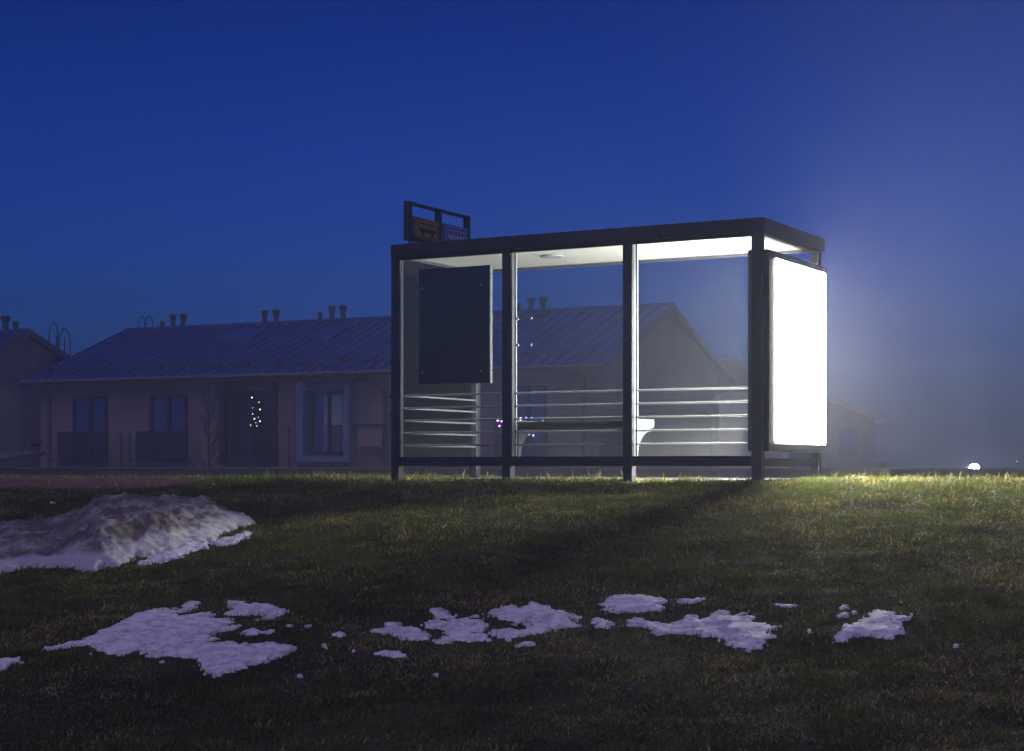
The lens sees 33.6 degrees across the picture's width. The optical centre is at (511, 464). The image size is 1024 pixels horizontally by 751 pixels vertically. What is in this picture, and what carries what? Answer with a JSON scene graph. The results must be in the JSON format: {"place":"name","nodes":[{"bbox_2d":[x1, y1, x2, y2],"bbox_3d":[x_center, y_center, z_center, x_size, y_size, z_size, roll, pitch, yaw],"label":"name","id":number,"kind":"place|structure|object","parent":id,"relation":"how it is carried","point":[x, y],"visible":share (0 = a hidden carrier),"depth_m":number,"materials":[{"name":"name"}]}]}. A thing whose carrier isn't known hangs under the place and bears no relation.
{"place":"outdoors","nodes":[
{"label":"outdoors","id":0,"kind":"place"},
{"bbox_2d":[0,439,45,462],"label":"outbuilding","id":1,"kind":"structure","parent":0,"point":[6,456],"depth_m":53.58,"materials":[{"name":"beige"}]},
{"bbox_2d":[0,315,70,466],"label":"row house","id":2,"kind":"structure","parent":0,"point":[25,353],"depth_m":63.36,"materials":[{"name":"beige"}]},
{"bbox_2d":[0,475,253,491],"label":"gravel path","id":3,"kind":"structure","parent":0,"point":[126,482],"depth_m":19.64,"materials":[{"name":"gravel"}]},
{"bbox_2d":[20,296,734,467],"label":"row house","id":4,"kind":"structure","parent":0,"point":[319,389],"depth_m":54.54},
{"bbox_2d":[72,396,107,458],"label":"french door","id":5,"kind":"structure","parent":4,"relation":"in","point":[88,413],"depth_m":57.55,"materials":[{"name":"clear glass"}]},
{"bbox_2d":[150,395,186,460],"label":"french door","id":6,"kind":"structure","parent":4,"relation":"in","point":[167,412],"depth_m":56.04,"materials":[{"name":"clear glass"}]},
{"bbox_2d":[230,390,266,460],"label":"french door","id":7,"kind":"structure","parent":4,"relation":"in","point":[244,437],"depth_m":54.62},
{"bbox_2d":[309,391,342,454],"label":"french door","id":8,"kind":"structure","parent":4,"relation":"in","point":[325,407],"depth_m":53.25,"materials":[{"name":"clear glass"}]},
{"bbox_2d":[517,385,546,455],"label":"french door","id":9,"kind":"structure","parent":4,"relation":"in","point":[522,399],"depth_m":49.90,"materials":[{"name":"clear glass"}]},
{"bbox_2d":[0,468,1023,750],"bbox_3d":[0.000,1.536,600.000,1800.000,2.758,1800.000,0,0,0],"label":"ground","id":10,"kind":"structure","parent":0,"point":[992,655],"depth_m":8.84,"materials":[{"name":"green plant"}]},
{"bbox_2d":[0,656,23,671],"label":"snow patch","id":11,"kind":"object","parent":10,"relation":"on","point":[5,662],"visible":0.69,"depth_m":9.51,"materials":[{"name":"white snow"}]},
{"bbox_2d":[0,492,255,573],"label":"snow heap","id":12,"kind":"object","parent":10,"relation":"on","point":[97,533],"visible":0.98,"depth_m":13.83,"materials":[{"name":"white snow"}]},
{"bbox_2d":[42,601,296,677],"bbox_3d":[-2.104,1.038,9.994,1.263,0.263,2.445,0,0,-27],"label":"snow patch","id":13,"kind":"object","parent":10,"relation":"on","point":[165,632],"visible":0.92,"depth_m":9.89,"materials":[{"name":"white snow"}]},
{"bbox_2d":[138,531,252,566],"bbox_3d":[-2.579,0.694,13.728,0.534,0.268,1.669,0,0,26],"label":"snow patch","id":14,"kind":"object","parent":10,"relation":"on","point":[180,551],"visible":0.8,"depth_m":13.54,"materials":[{"name":"white snow"}]},
{"bbox_2d":[181,378,229,466],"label":"bare tree","id":15,"kind":"object","parent":10,"relation":"on","point":[209,405],"visible":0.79,"depth_m":50.00,"materials":[{"name":"brown plant"}]},
{"bbox_2d":[224,600,288,635],"bbox_3d":[-1.577,0.978,10.608,0.453,0.177,1.418,0,0,-18],"label":"snow patch","id":16,"kind":"object","parent":10,"relation":"on","point":[241,608],"visible":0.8,"depth_m":10.72,"materials":[{"name":"white snow"}]},
{"bbox_2d":[370,622,431,657],"bbox_3d":[-0.650,1.013,9.622,0.396,0.150,1.072,0,0,0],"label":"snow patch","id":17,"kind":"object","parent":10,"relation":"on","point":[410,633],"visible":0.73,"depth_m":9.77,"materials":[{"name":"white snow"}]},
{"bbox_2d":[420,607,491,644],"bbox_3d":[-0.327,0.972,10.044,0.462,0.159,1.201,0,0,0],"label":"snow patch","id":18,"kind":"object","parent":10,"relation":"on","point":[461,629],"visible":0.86,"depth_m":9.88,"materials":[{"name":"white snow"}]},
{"bbox_2d":[49,502,962,677],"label":"snow crumbs","id":19,"kind":"object","parent":10,"relation":"on","point":[342,634],"visible":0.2,"depth_m":9.77,"materials":[{"name":"white snow"}]},
{"bbox_2d":[0,467,1023,477],"bbox_3d":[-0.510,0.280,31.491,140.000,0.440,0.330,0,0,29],"label":"road","id":20,"kind":"structure","parent":10,"relation":"on","point":[675,472],"depth_m":30.72,"materials":[{"name":"grey asphalt"}]},
{"bbox_2d":[469,601,581,647],"bbox_3d":[0.089,0.952,9.927,0.715,0.193,1.430,0,0,0],"label":"snow patch","id":21,"kind":"object","parent":10,"relation":"on","point":[547,617],"visible":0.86,"depth_m":10.02,"materials":[{"name":"white snow"}]},
{"bbox_2d":[597,594,705,613],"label":"snow patch","id":22,"kind":"object","parent":10,"relation":"on","point":[620,603],"visible":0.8,"depth_m":10.38,"materials":[{"name":"white snow"}]},
{"bbox_2d":[591,609,781,652],"bbox_3d":[0.987,0.946,9.492,1.089,0.188,1.173,0,0,0],"label":"snow patch","id":23,"kind":"object","parent":10,"relation":"on","point":[738,627],"visible":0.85,"depth_m":9.54,"materials":[{"name":"white snow"}]},
{"bbox_2d":[712,391,787,467],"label":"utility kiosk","id":24,"kind":"object","parent":10,"relation":"on","point":[729,423],"visible":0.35,"depth_m":44.00,"materials":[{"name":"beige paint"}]},
{"bbox_2d":[765,452,782,467],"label":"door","id":25,"kind":"structure","parent":24,"relation":"in","point":[767,454],"depth_m":43.98,"materials":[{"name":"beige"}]},
{"bbox_2d":[833,604,912,642],"bbox_3d":[2.000,0.904,9.394,0.468,0.172,1.007,0,0,13],"label":"snow patch","id":26,"kind":"object","parent":10,"relation":"on","point":[876,625],"visible":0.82,"depth_m":9.20,"materials":[{"name":"white snow"}]},
{"bbox_2d":[970,463,978,467],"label":"lamp","id":27,"kind":"object","parent":10,"relation":"on","point":[974,465],"visible":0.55,"depth_m":61.91,"materials":[{"name":"grey metal"}]},
{"bbox_2d":[0,0,1023,467],"label":"sky","id":28,"kind":"structure","parent":0,"point":[207,161],"materials":[{"name":"blue"}]},
{"bbox_2d":[405,477,796,480],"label":"pavement","id":29,"kind":"structure","parent":0,"point":[670,478],"depth_m":18.16,"materials":[{"name":"grey concrete"}]},
{"bbox_2d":[389,217,825,481],"bbox_3d":[0.970,-0.920,17.785,4.250,2.840,1.811,0,0,29],"label":"bus shelter","id":30,"kind":"object","parent":29,"relation":"on","point":[441,331],"visible":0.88,"depth_m":17.34,"materials":[{"name":"paint"}]},
{"bbox_2d":[404,201,470,242],"bbox_3d":[-0.814,-2.567,18.641,0.070,0.495,1.310,0,0,29],"label":"bus stop sign","id":31,"kind":"object","parent":30,"relation":"attached to","point":[418,230],"visible":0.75,"depth_m":18.47,"materials":[{"name":"metal"}]},
{"bbox_2d":[336,485,999,537],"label":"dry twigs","id":32,"kind":"object","parent":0,"point":[630,504],"visible":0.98,"depth_m":14.13,"materials":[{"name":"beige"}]},
{"bbox_2d":[716,354,890,467],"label":"row house","id":33,"kind":"structure","parent":0,"point":[849,435],"depth_m":78.55,"materials":[{"name":"grey"}]},
{"bbox_2d":[839,428,857,455],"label":"window","id":34,"kind":"structure","parent":33,"relation":"in","point":[848,437],"depth_m":78.53,"materials":[{"name":"clear glass"}]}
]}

